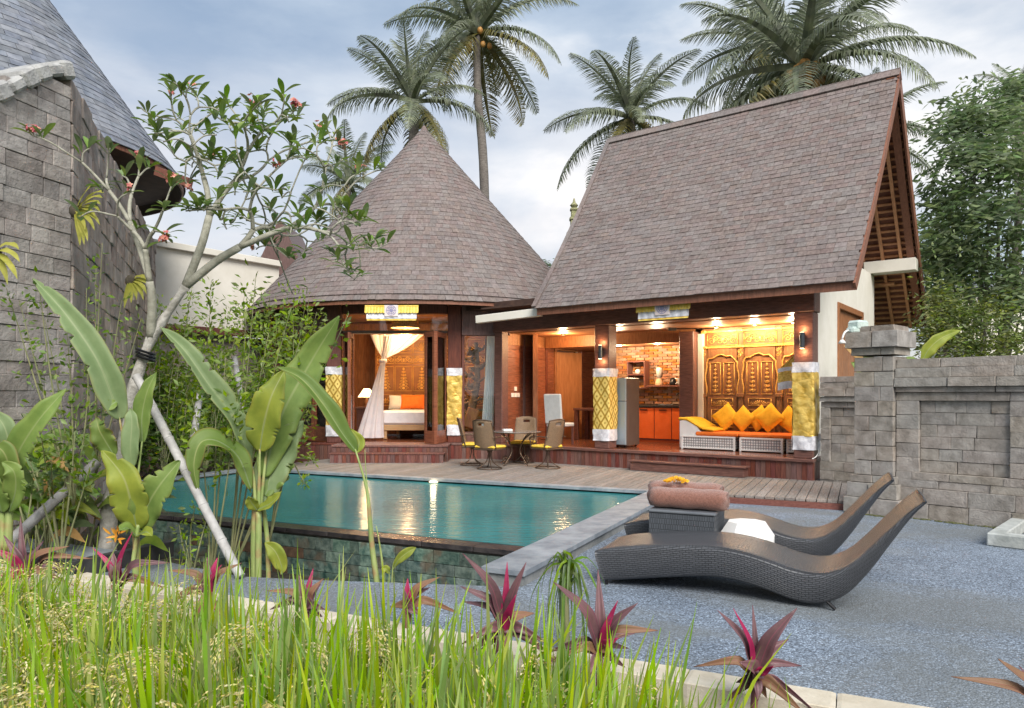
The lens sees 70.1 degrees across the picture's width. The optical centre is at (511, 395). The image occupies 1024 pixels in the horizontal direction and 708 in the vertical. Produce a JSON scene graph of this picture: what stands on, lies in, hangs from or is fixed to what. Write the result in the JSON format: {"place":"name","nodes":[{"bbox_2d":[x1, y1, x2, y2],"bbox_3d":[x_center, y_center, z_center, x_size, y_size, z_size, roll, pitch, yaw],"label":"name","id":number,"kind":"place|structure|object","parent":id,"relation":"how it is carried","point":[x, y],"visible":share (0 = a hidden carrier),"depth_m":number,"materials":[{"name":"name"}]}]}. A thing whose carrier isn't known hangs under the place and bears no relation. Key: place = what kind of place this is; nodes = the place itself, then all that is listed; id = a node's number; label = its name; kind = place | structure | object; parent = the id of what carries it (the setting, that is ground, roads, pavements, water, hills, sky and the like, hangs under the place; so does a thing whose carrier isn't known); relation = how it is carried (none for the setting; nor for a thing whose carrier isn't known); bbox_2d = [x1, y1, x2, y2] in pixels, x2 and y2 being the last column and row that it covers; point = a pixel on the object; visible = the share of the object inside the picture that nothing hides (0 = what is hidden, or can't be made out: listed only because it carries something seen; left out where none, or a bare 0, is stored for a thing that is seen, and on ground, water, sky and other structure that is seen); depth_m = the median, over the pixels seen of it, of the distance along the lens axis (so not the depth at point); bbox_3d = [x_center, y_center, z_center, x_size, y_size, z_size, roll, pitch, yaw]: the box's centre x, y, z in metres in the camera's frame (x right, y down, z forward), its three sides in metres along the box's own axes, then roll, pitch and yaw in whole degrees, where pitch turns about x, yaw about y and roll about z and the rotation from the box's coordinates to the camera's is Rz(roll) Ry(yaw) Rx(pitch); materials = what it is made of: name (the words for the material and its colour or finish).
{"place":"outdoors","nodes":[
{"label":"outdoors","id":0,"kind":"place"},
{"bbox_2d":[74,455,253,549],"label":"garden soil","id":1,"kind":"structure","parent":0,"point":[85,532],"depth_m":8.45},
{"bbox_2d":[0,60,75,542],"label":"tall stone wall","id":2,"kind":"structure","parent":1,"relation":"on","point":[35,184],"depth_m":7.54,"materials":[{"name":"stone"}]},
{"bbox_2d":[0,242,19,284],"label":"staghorn fern","id":3,"kind":"object","parent":2,"relation":"attached to","point":[5,259],"visible":1,"depth_m":6.28,"materials":[{"name":"plant"}]},
{"bbox_2d":[69,185,103,244],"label":"staghorn fern","id":4,"kind":"object","parent":2,"relation":"attached to","point":[81,229],"visible":0.8,"depth_m":7.72,"materials":[{"name":"plant"}]},
{"bbox_2d":[0,539,173,574],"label":"raised bed","id":5,"kind":"object","parent":1,"relation":"on","point":[155,552],"visible":0.46,"depth_m":6.82,"materials":[{"name":"black stone"}]},
{"bbox_2d":[0,266,103,505],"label":"leafy shrub","id":6,"kind":"object","parent":5,"relation":"on","point":[74,487],"visible":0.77,"depth_m":6.56,"materials":[{"name":"green plant"}]},
{"bbox_2d":[19,428,89,539],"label":"ginger plant","id":7,"kind":"object","parent":5,"relation":"on","point":[37,446],"visible":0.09,"depth_m":7.28,"materials":[{"name":"green plant"}]},
{"bbox_2d":[13,458,100,543],"bbox_3d":[-4.133,0.950,6.600,0.099,0.713,0.795,0,0,35],"label":"bamboo prop","id":8,"kind":"object","parent":5,"relation":"on","point":[38,515],"visible":0.62,"depth_m":6.52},
{"bbox_2d":[13,445,102,551],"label":"ginger plant","id":9,"kind":"object","parent":5,"relation":"in","point":[22,510],"visible":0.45,"depth_m":6.83,"materials":[{"name":"green plant"}]},
{"bbox_2d":[19,386,111,559],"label":"leafy shrub","id":10,"kind":"object","parent":5,"relation":"on","point":[47,478],"visible":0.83,"depth_m":6.47,"materials":[{"name":"green plant"}]},
{"bbox_2d":[21,437,140,546],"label":"ginger plant","id":11,"kind":"object","parent":5,"relation":"in","point":[88,454],"visible":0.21,"depth_m":7.17,"materials":[{"name":"green plant"}]},
{"bbox_2d":[0,0,192,216],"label":"neighbouring bungalow","id":12,"kind":"object","parent":1,"relation":"on","point":[35,31],"visible":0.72,"depth_m":13.27,"materials":[{"name":"grey"}]},
{"bbox_2d":[57,80,156,539],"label":"rough stone wall","id":13,"kind":"structure","parent":1,"relation":"on","point":[113,234],"depth_m":9.87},
{"bbox_2d":[124,274,146,307],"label":"staghorn fern","id":14,"kind":"object","parent":13,"relation":"attached to","point":[134,285],"visible":0.93,"depth_m":8.22,"materials":[{"name":"plant"}]},
{"bbox_2d":[70,243,153,473],"bbox_3d":[-4.160,-0.376,7.565,0.878,2.386,0.520,0,0,0],"label":"leafy shrub","id":15,"kind":"object","parent":1,"relation":"on","point":[96,410],"visible":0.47,"depth_m":7.56,"materials":[{"name":"green plant"}]},
{"bbox_2d":[131,360,177,479],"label":"leafy shrub","id":16,"kind":"object","parent":1,"relation":"on","point":[144,457],"visible":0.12,"depth_m":13.19,"materials":[{"name":"green plant"}]},
{"bbox_2d":[143,339,212,475],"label":"leafy shrub","id":17,"kind":"object","parent":1,"relation":"on","point":[178,435],"visible":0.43,"depth_m":13.48,"materials":[{"name":"green plant"}]},
{"bbox_2d":[135,287,222,470],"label":"leafy shrub","id":18,"kind":"object","parent":1,"relation":"on","point":[176,361],"visible":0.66,"depth_m":13.24,"materials":[{"name":"green plant"}]},
{"bbox_2d":[179,370,252,474],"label":"leafy shrub","id":19,"kind":"object","parent":1,"relation":"on","point":[226,436],"visible":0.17,"depth_m":14.45,"materials":[{"name":"green plant"}]},
{"bbox_2d":[154,239,280,459],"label":"white building","id":20,"kind":"structure","parent":1,"relation":"on","point":[172,261],"depth_m":18.91,"materials":[{"name":"beige paint"}]},
{"bbox_2d":[179,275,268,471],"bbox_3d":[-5.478,-0.364,13.989,1.807,3.780,0.932,0,0,0],"label":"leafy shrub","id":21,"kind":"object","parent":1,"relation":"on","point":[237,329],"visible":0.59,"depth_m":13.90,"materials":[{"name":"green plant"}]},
{"bbox_2d":[246,125,549,463],"bbox_3d":[-2.500,-2.885,20.726,9.674,9.570,9.632,0,0,0],"label":"round bungalow","id":22,"kind":"object","parent":1,"relation":"on","point":[456,245],"visible":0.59,"depth_m":17.26,"materials":[{"name":"brown wood"}]},
{"bbox_2d":[314,363,326,441],"bbox_3d":[-4.619,-0.140,17.689,0.640,2.500,0.060,0,0,45],"label":"door leaf","id":23,"kind":"structure","parent":22,"relation":"in","point":[319,434],"depth_m":17.70,"materials":[{"name":"brown wood"}]},
{"bbox_2d":[325,367,342,435],"bbox_3d":[-4.181,0.145,17.279,0.419,1.630,0.418,0,0,0],"label":"gold cloth","id":24,"kind":"object","parent":22,"relation":"attached to","point":[334,385],"visible":0.63,"depth_m":17.09,"materials":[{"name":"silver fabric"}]},
{"bbox_2d":[343,332,349,426],"bbox_3d":[-3.858,-0.175,16.975,0.044,2.550,0.602,0,0,-24],"label":"folding door","id":25,"kind":"structure","parent":22,"relation":"in","point":[346,345],"depth_m":16.96,"materials":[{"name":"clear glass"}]},
{"bbox_2d":[350,332,353,429],"bbox_3d":[-3.742,-0.175,17.000,0.044,2.550,0.500,0,0,-2],"label":"folding door","id":26,"kind":"structure","parent":22,"relation":"in","point":[351,334],"depth_m":17.04,"materials":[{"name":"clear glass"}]},
{"bbox_2d":[364,305,418,319],"bbox_3d":[-2.637,-1.807,15.964,1.180,0.337,0.091,0,0,0],"label":"temple valance","id":27,"kind":"object","parent":22,"relation":"attached to","point":[391,312],"visible":1,"depth_m":15.96,"materials":[{"name":"fabric"}]},
{"bbox_2d":[424,331,434,443],"bbox_3d":[-1.865,-0.175,16.600,0.044,2.550,0.401,0,0,-42],"label":"folding door","id":28,"kind":"structure","parent":22,"relation":"in","point":[429,337],"depth_m":16.62,"materials":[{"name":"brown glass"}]},
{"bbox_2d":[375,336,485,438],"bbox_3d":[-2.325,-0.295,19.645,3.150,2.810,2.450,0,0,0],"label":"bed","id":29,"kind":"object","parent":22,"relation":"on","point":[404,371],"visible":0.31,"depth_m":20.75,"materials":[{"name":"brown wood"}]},
{"bbox_2d":[358,334,422,437],"bbox_3d":[-2.550,-0.265,18.257,3.300,2.650,0.425,0,0,0],"label":"bed drape","id":30,"kind":"object","parent":29,"relation":"hanging from","point":[372,420],"visible":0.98,"depth_m":18.20,"materials":[{"name":"white fabric"}]},
{"bbox_2d":[400,395,423,408],"bbox_3d":[-2.720,0.180,20.150,0.720,0.396,0.235,0,0,0],"label":"pillow","id":31,"kind":"object","parent":29,"relation":"on","point":[412,401],"visible":0.91,"depth_m":20.07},
{"bbox_2d":[435,331,446,443],"bbox_3d":[-1.636,-0.175,16.825,0.044,2.550,0.767,0,0,12],"label":"folding door","id":32,"kind":"structure","parent":22,"relation":"in","point":[440,338],"depth_m":16.80,"materials":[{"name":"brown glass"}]},
{"bbox_2d":[446,368,462,434],"bbox_3d":[-1.350,0.150,17.278,0.398,1.580,0.398,0,0,0],"label":"gold cloth","id":33,"kind":"object","parent":22,"relation":"attached to","point":[454,394],"visible":0.77,"depth_m":17.10,"materials":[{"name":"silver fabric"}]},
{"bbox_2d":[465,343,485,431],"bbox_3d":[-0.950,-0.091,18.099,0.970,2.426,0.471,0,0,34],"label":"driftwood sculpture","id":34,"kind":"object","parent":22,"relation":"on","point":[473,387],"visible":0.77,"depth_m":18.02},
{"bbox_2d":[462,336,494,441],"bbox_3d":[-0.690,-0.144,17.180,0.980,2.508,0.120,0,0,0],"label":"window frame","id":35,"kind":"structure","parent":22,"relation":"in","point":[469,438],"depth_m":17.12,"materials":[{"name":"brown wood"}]},
{"bbox_2d":[482,336,494,425],"bbox_3d":[-0.580,-0.190,17.420,0.340,2.500,0.070,0,0,0],"label":"curtain","id":36,"kind":"object","parent":22,"relation":"hanging from","point":[487,414],"visible":0.78,"depth_m":17.42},
{"bbox_2d":[160,557,337,580],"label":"planting bed soil","id":37,"kind":"structure","parent":0,"point":[273,573],"depth_m":8.43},
{"bbox_2d":[169,500,216,568],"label":"leafy shrub","id":38,"kind":"object","parent":37,"relation":"on","point":[189,559],"visible":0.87,"depth_m":6.73,"materials":[{"name":"green plant"}]},
{"bbox_2d":[169,337,255,567],"bbox_3d":[-2.774,0.596,6.943,0.766,2.339,0.707,0,0,15],"label":"leafy shrub","id":39,"kind":"object","parent":37,"relation":"on","point":[213,547],"visible":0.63,"depth_m":6.90,"materials":[{"name":"green plant"}]},
{"bbox_2d":[159,316,339,577],"bbox_3d":[-2.472,0.607,6.816,1.670,2.758,0.458,0,0,-9],"label":"banana plant","id":40,"kind":"object","parent":37,"relation":"on","point":[272,416],"visible":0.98,"depth_m":6.85,"materials":[{"name":"green plant"}]},
{"bbox_2d":[222,259,351,574],"bbox_3d":[-2.238,0.227,7.319,1.282,3.231,0.661,0,0,0],"label":"leafy shrub","id":41,"kind":"object","parent":37,"relation":"on","point":[244,350],"visible":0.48,"depth_m":7.33,"materials":[{"name":"green plant"}]},
{"bbox_2d":[269,453,318,541],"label":"leafy shrub","id":42,"kind":"object","parent":37,"relation":"on","point":[303,477],"visible":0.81,"depth_m":7.16,"materials":[{"name":"green plant"}]},
{"bbox_2d":[275,366,385,581],"bbox_3d":[-1.633,0.818,6.527,1.022,2.165,0.218,0,0,0],"label":"banana shoot","id":43,"kind":"object","parent":37,"relation":"on","point":[336,419],"visible":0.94,"depth_m":6.55,"materials":[{"name":"green plant"}]},
{"bbox_2d":[381,547,415,582],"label":"banana shoot","id":44,"kind":"object","parent":37,"relation":"on","point":[404,554],"visible":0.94,"depth_m":6.47,"materials":[{"name":"green plant"}]},
{"bbox_2d":[0,527,791,707],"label":"rice plants","id":45,"kind":"object","parent":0,"point":[62,654],"visible":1,"depth_m":2.12,"materials":[{"name":"plant"}]},
{"bbox_2d":[50,0,1023,358],"label":"sky","id":46,"kind":"structure","parent":0,"point":[245,45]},
{"bbox_2d":[102,503,1023,707],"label":"terrace paving","id":47,"kind":"structure","parent":0,"point":[923,612],"depth_m":5.35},
{"bbox_2d":[32,278,180,574],"bbox_3d":[-3.575,0.300,6.419,1.335,2.675,0.352,0,0,0],"label":"banana plant","id":48,"kind":"object","parent":47,"relation":"on","point":[135,501],"visible":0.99,"depth_m":6.39,"materials":[{"name":"green plant"}]},
{"bbox_2d":[132,373,244,578],"bbox_3d":[-2.983,0.698,6.675,1.467,1.817,0.089,0,0,28],"label":"bamboo prop","id":49,"kind":"object","parent":47,"relation":"on","point":[199,497],"visible":0.84,"depth_m":6.59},
{"bbox_2d":[11,73,395,549],"bbox_3d":[-2.689,-0.726,7.327,3.570,4.982,2.033,0,0,14],"label":"frangipani tree","id":50,"kind":"object","parent":47,"relation":"on","point":[193,276],"visible":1,"depth_m":7.17,"materials":[{"name":"green plant"}]},
{"bbox_2d":[289,459,846,509],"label":"deck","id":51,"kind":"structure","parent":47,"relation":"on","point":[817,494],"depth_m":13.00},
{"bbox_2d":[239,276,330,462],"bbox_3d":[-4.736,-0.401,15.255,2.056,4.203,1.819,0,0,0],"label":"leafy shrub","id":52,"kind":"object","parent":51,"relation":"on","point":[285,341],"visible":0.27,"depth_m":15.07,"materials":[{"name":"green plant"}]},
{"bbox_2d":[472,419,508,469],"bbox_3d":[-0.473,0.973,14.638,0.597,1.009,0.603,0,0,33],"label":"garden chair","id":53,"kind":"object","parent":51,"relation":"on","point":[484,437],"visible":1,"depth_m":14.46,"materials":[{"name":"brown wicker"}]},
{"bbox_2d":[494,430,540,465],"bbox_3d":[0.081,1.119,15.479,1.088,0.718,1.088,0,0,0],"label":"garden table","id":54,"kind":"object","parent":51,"relation":"on","point":[527,432],"visible":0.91,"depth_m":15.31,"materials":[{"name":"brown glass"}]},
{"bbox_2d":[508,416,536,462],"bbox_3d":[0.265,0.973,16.184,0.597,1.009,0.603,0,0,15],"label":"garden chair","id":55,"kind":"object","parent":51,"relation":"on","point":[520,424],"visible":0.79,"depth_m":16.34,"materials":[{"name":"wicker"}]},
{"bbox_2d":[529,419,565,468],"bbox_3d":[0.755,0.973,14.771,0.597,1.009,0.603,0,0,-44],"label":"garden chair","id":56,"kind":"object","parent":51,"relation":"on","point":[554,437],"visible":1,"depth_m":14.61,"materials":[{"name":"wicker"}]},
{"bbox_2d":[466,67,927,480],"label":"pavilion","id":57,"kind":"structure","parent":51,"relation":"on","point":[772,218],"depth_m":15.13,"materials":[{"name":"brown wood"}]},
{"bbox_2d":[544,394,573,444],"bbox_3d":[1.074,0.540,16.659,0.480,1.140,0.557,0,0,42],"label":"dining chair","id":58,"kind":"object","parent":57,"relation":"on","point":[553,406],"visible":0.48,"depth_m":16.49,"materials":[{"name":"white fabric"}]},
{"bbox_2d":[573,408,593,439],"bbox_3d":[2.365,0.715,18.100,1.600,0.790,0.650,0,0,37],"label":"desk","id":59,"kind":"object","parent":57,"relation":"on","point":[587,423],"visible":0.44,"depth_m":18.31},
{"bbox_2d":[593,368,617,440],"bbox_3d":[1.972,0.195,15.373,0.417,1.510,0.419,0,0,35],"label":"gold cloth","id":60,"kind":"object","parent":57,"relation":"attached to","point":[605,406],"visible":1,"depth_m":15.23,"materials":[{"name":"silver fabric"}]},
{"bbox_2d":[616,378,638,447],"bbox_3d":[2.352,0.370,15.791,0.570,1.480,0.640,0,0,37],"label":"refrigerator","id":61,"kind":"object","parent":57,"relation":"on","point":[628,412],"visible":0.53,"depth_m":15.47,"materials":[{"name":"grey metal"}]},
{"bbox_2d":[639,405,678,442],"bbox_3d":[3.679,0.672,17.261,1.570,0.875,0.565,0,0,37],"label":"kitchen cabinet","id":62,"kind":"object","parent":57,"relation":"on","point":[659,423],"visible":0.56,"depth_m":17.11,"materials":[{"name":"orange laminate"}]},
{"bbox_2d":[636,303,690,320],"bbox_3d":[2.813,-1.581,13.613,1.100,0.337,0.091,0,0,37],"label":"temple valance","id":63,"kind":"object","parent":57,"relation":"attached to","point":[674,311],"visible":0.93,"depth_m":13.57,"materials":[{"name":"fabric"}]},
{"bbox_2d":[678,417,793,453],"bbox_3d":[4.743,0.784,14.698,2.648,0.652,0.876,0,0,37],"label":"daybed","id":64,"kind":"object","parent":57,"relation":"on","point":[699,433],"visible":0.8,"depth_m":14.61,"materials":[{"name":"white wicker"}]},
{"bbox_2d":[712,402,735,430],"bbox_3d":[4.460,0.450,15.210,0.627,0.622,0.239,0,0,23],"label":"throw cushion","id":65,"kind":"object","parent":64,"relation":"on","point":[723,416],"visible":0.99,"depth_m":15.15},
{"bbox_2d":[732,405,754,431],"bbox_3d":[4.736,0.480,14.978,0.228,0.568,0.573,0,0,-39],"label":"throw cushion","id":66,"kind":"object","parent":64,"relation":"on","point":[743,419],"visible":1,"depth_m":14.90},
{"bbox_2d":[753,403,785,432],"bbox_3d":[5.148,0.450,14.594,0.637,0.623,0.238,0,0,26],"label":"throw cushion","id":67,"kind":"object","parent":64,"relation":"on","point":[769,417],"visible":0.99,"depth_m":14.52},
{"bbox_2d":[778,356,793,390],"bbox_3d":[5.072,-0.433,13.364,0.395,0.698,0.059,0,0,37],"label":"hanging cloth","id":68,"kind":"object","parent":57,"relation":"hanging from","point":[785,376],"visible":0.63,"depth_m":13.39,"materials":[{"name":"silver fabric"}]},
{"bbox_2d":[792,362,819,449],"bbox_3d":[5.213,0.190,12.938,0.407,1.540,0.411,0,0,35],"label":"gold cloth","id":69,"kind":"object","parent":57,"relation":"attached to","point":[805,405],"visible":0.99,"depth_m":12.79,"materials":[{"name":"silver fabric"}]},
{"bbox_2d":[529,550,606,649],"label":"pandan clump","id":70,"kind":"object","parent":47,"relation":"on","point":[567,572],"visible":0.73,"depth_m":4.43,"materials":[{"name":"green plant"}]},
{"bbox_2d":[648,506,723,532],"bbox_3d":[1.645,1.315,6.849,0.613,0.530,0.540,0,0,25],"label":"wicker side table","id":71,"kind":"object","parent":47,"relation":"on","point":[662,519],"visible":0.41,"depth_m":6.63,"materials":[{"name":"grey wicker"}]},
{"bbox_2d":[647,480,724,500],"bbox_3d":[1.650,0.936,6.944,0.704,0.236,0.221,0,0,25],"label":"rolled towel","id":72,"kind":"object","parent":71,"relation":"on","point":[675,484],"visible":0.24,"depth_m":6.89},
{"bbox_2d":[648,486,729,510],"bbox_3d":[1.624,0.952,6.703,0.724,0.200,0.187,0,0,26],"label":"rolled towel","id":73,"kind":"object","parent":71,"relation":"on","point":[695,499],"visible":1,"depth_m":6.63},
{"bbox_2d":[721,518,774,542],"bbox_3d":[2.131,1.370,6.628,0.471,0.460,0.471,0,0,23],"label":"white stool","id":74,"kind":"object","parent":47,"relation":"on","point":[761,529],"visible":0.38,"depth_m":6.48,"materials":[{"name":"fabric"}]},
{"bbox_2d":[624,472,893,555],"bbox_3d":[2.401,1.170,7.247,2.455,0.860,0.720,0,0,25],"label":"sun lounger","id":75,"kind":"object","parent":47,"relation":"on","point":[830,538],"visible":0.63,"depth_m":6.81,"materials":[{"name":"brown wicker"}]},
{"bbox_2d":[595,489,926,609],"bbox_3d":[1.953,1.170,5.947,2.455,0.860,0.720,0,0,26],"label":"sun lounger","id":76,"kind":"object","parent":47,"relation":"on","point":[789,573],"visible":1,"depth_m":5.74,"materials":[{"name":"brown wicker"}]},
{"bbox_2d":[819,376,893,484],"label":"stone wall","id":77,"kind":"structure","parent":47,"relation":"on","point":[837,433],"depth_m":12.41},
{"bbox_2d":[843,324,915,515],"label":"stone pillar","id":78,"kind":"structure","parent":47,"relation":"on","point":[875,442],"depth_m":9.81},
{"bbox_2d":[894,355,1023,526],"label":"stone wall","id":79,"kind":"structure","parent":47,"relation":"on","point":[960,438],"depth_m":9.13,"materials":[{"name":"stone"}]},
{"bbox_2d":[986,518,1023,549],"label":"stone edging","id":80,"kind":"object","parent":47,"relation":"on","point":[1008,533],"visible":1,"depth_m":7.72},
{"label":"ground","id":81,"kind":"structure","parent":0,"visible":0},
{"bbox_2d":[261,222,305,275],"bbox_3d":[-7.326,-1.972,24.100,1.700,7.050,2.200,0,0,0],"label":"brown roofed hut","id":82,"kind":"object","parent":81,"relation":"on","point":[270,253],"visible":0.11,"depth_m":23.00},
{"bbox_2d":[292,119,394,222],"bbox_3d":[-9.085,-6.129,40.424,5.923,16.658,6.112,0,0,0],"label":"coconut palm","id":83,"kind":"object","parent":81,"relation":"on","point":[347,173],"visible":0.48,"depth_m":39.57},
{"bbox_2d":[98,469,653,586],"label":"swimming pool","id":84,"kind":"structure","parent":81,"relation":"in","point":[320,552],"depth_m":8.11,"materials":[{"name":"tile"}]},
{"bbox_2d":[162,474,637,545],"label":"pool water","id":85,"kind":"structure","parent":84,"relation":"in","point":[508,515],"depth_m":10.09,"materials":[{"name":"liquid"}]},
{"bbox_2d":[326,17,494,178],"bbox_3d":[-3.368,-5.206,24.804,5.719,14.816,5.336,0,0,-41],"label":"coconut palm","id":86,"kind":"object","parent":81,"relation":"on","point":[411,85],"visible":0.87,"depth_m":24.59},
{"bbox_2d":[1,564,930,707],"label":"kerb","id":87,"kind":"structure","parent":81,"relation":"on","point":[814,698],"depth_m":4.07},
{"bbox_2d":[383,0,578,198],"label":"coconut palm","id":88,"kind":"object","parent":81,"relation":"on","point":[478,18],"visible":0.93,"depth_m":26.87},
{"bbox_2d":[543,36,709,190],"bbox_3d":[4.130,-4.863,25.029,5.464,14.134,5.408,0,0,-32],"label":"coconut palm","id":89,"kind":"object","parent":81,"relation":"on","point":[628,102],"visible":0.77,"depth_m":24.62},
{"bbox_2d":[680,0,844,109],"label":"coconut palm","id":90,"kind":"object","parent":81,"relation":"on","point":[728,54],"visible":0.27,"depth_m":28.13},
{"bbox_2d":[679,0,976,118],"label":"coconut palm","id":91,"kind":"object","parent":81,"relation":"on","point":[802,48],"visible":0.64,"depth_m":21.29,"materials":[{"name":"plant"}]},
{"bbox_2d":[870,67,946,179],"bbox_3d":[14.014,-5.380,28.879,5.960,15.159,6.724,0,0,0],"label":"coconut palm","id":92,"kind":"object","parent":81,"relation":"on","point":[912,127],"visible":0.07,"depth_m":27.81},
{"bbox_2d":[907,330,960,358],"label":"banana plant","id":93,"kind":"object","parent":81,"relation":"on","point":[932,345],"visible":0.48,"depth_m":12.35,"materials":[{"name":"green plant"}]},
{"bbox_2d":[897,64,1023,357],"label":"broadleaf tree","id":94,"kind":"object","parent":81,"relation":"on","point":[975,152],"visible":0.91,"depth_m":16.85,"materials":[{"name":"green plant"}]},
{"bbox_2d":[902,270,1023,358],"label":"broadleaf tree","id":95,"kind":"object","parent":81,"relation":"on","point":[968,347],"visible":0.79,"depth_m":15.04,"materials":[{"name":"green plant"}]},
{"bbox_2d":[908,208,1023,350],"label":"broadleaf tree","id":96,"kind":"object","parent":81,"relation":"on","point":[932,277],"visible":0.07,"depth_m":23.87,"materials":[{"name":"green plant"}]},
{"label":"verge soil","id":97,"kind":"structure","parent":0,"visible":0},
{"bbox_2d":[0,388,66,550],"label":"banana plant","id":98,"kind":"object","parent":97,"relation":"on","point":[18,439],"visible":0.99,"depth_m":5.80,"materials":[{"name":"green plant"}]},
{"bbox_2d":[0,516,91,602],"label":"cordyline","id":99,"kind":"object","parent":97,"relation":"on","point":[21,555],"visible":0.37,"depth_m":4.99,"materials":[{"name":"purple plant"}]},
{"bbox_2d":[94,533,169,603],"bbox_3d":[-2.768,1.567,5.270,0.552,1.169,0.149,0,0,-9],"label":"cordyline","id":100,"kind":"object","parent":97,"relation":"on","point":[113,561],"visible":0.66,"depth_m":5.29,"materials":[{"name":"pink plant"}]},
{"bbox_2d":[163,558,240,614],"bbox_3d":[-2.242,1.653,5.173,0.596,0.998,0.158,0,0,0],"label":"cordyline","id":101,"kind":"object","parent":97,"relation":"on","point":[200,575],"visible":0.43,"depth_m":5.18,"materials":[{"name":"purple plant"}]},
{"bbox_2d":[267,569,324,617],"bbox_3d":[-1.439,1.662,4.896,0.430,0.980,0.230,0,0,0],"label":"cordyline","id":102,"kind":"object","parent":97,"relation":"on","point":[313,589],"visible":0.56,"depth_m":4.88,"materials":[{"name":"purple plant"}]},
{"bbox_2d":[390,577,460,627],"bbox_3d":[-0.583,1.686,4.925,0.492,0.932,0.182,0,0,0],"label":"cordyline","id":103,"kind":"object","parent":97,"relation":"on","point":[426,600],"visible":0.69,"depth_m":4.89,"materials":[{"name":"pink plant"}]},
{"bbox_2d":[460,553,551,676],"bbox_3d":[0.005,1.519,4.151,0.684,1.264,0.204,0,0,0],"label":"cordyline","id":104,"kind":"object","parent":97,"relation":"on","point":[504,603],"visible":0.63,"depth_m":4.12,"materials":[{"name":"purple plant"}]},
{"bbox_2d":[537,570,657,685],"bbox_3d":[0.444,1.559,3.941,0.684,1.185,0.224,0,0,0],"label":"cordyline","id":105,"kind":"object","parent":97,"relation":"on","point":[597,625],"visible":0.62,"depth_m":3.92,"materials":[{"name":"purple plant"}]},
{"bbox_2d":[694,605,810,707],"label":"cordyline","id":106,"kind":"object","parent":97,"relation":"on","point":[769,643],"visible":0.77,"depth_m":3.62,"materials":[{"name":"purple plant"}]},
{"bbox_2d":[951,659,1023,694],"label":"cordyline","id":107,"kind":"object","parent":97,"relation":"on","point":[1008,685],"visible":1,"depth_m":3.01,"materials":[{"name":"red plant"}]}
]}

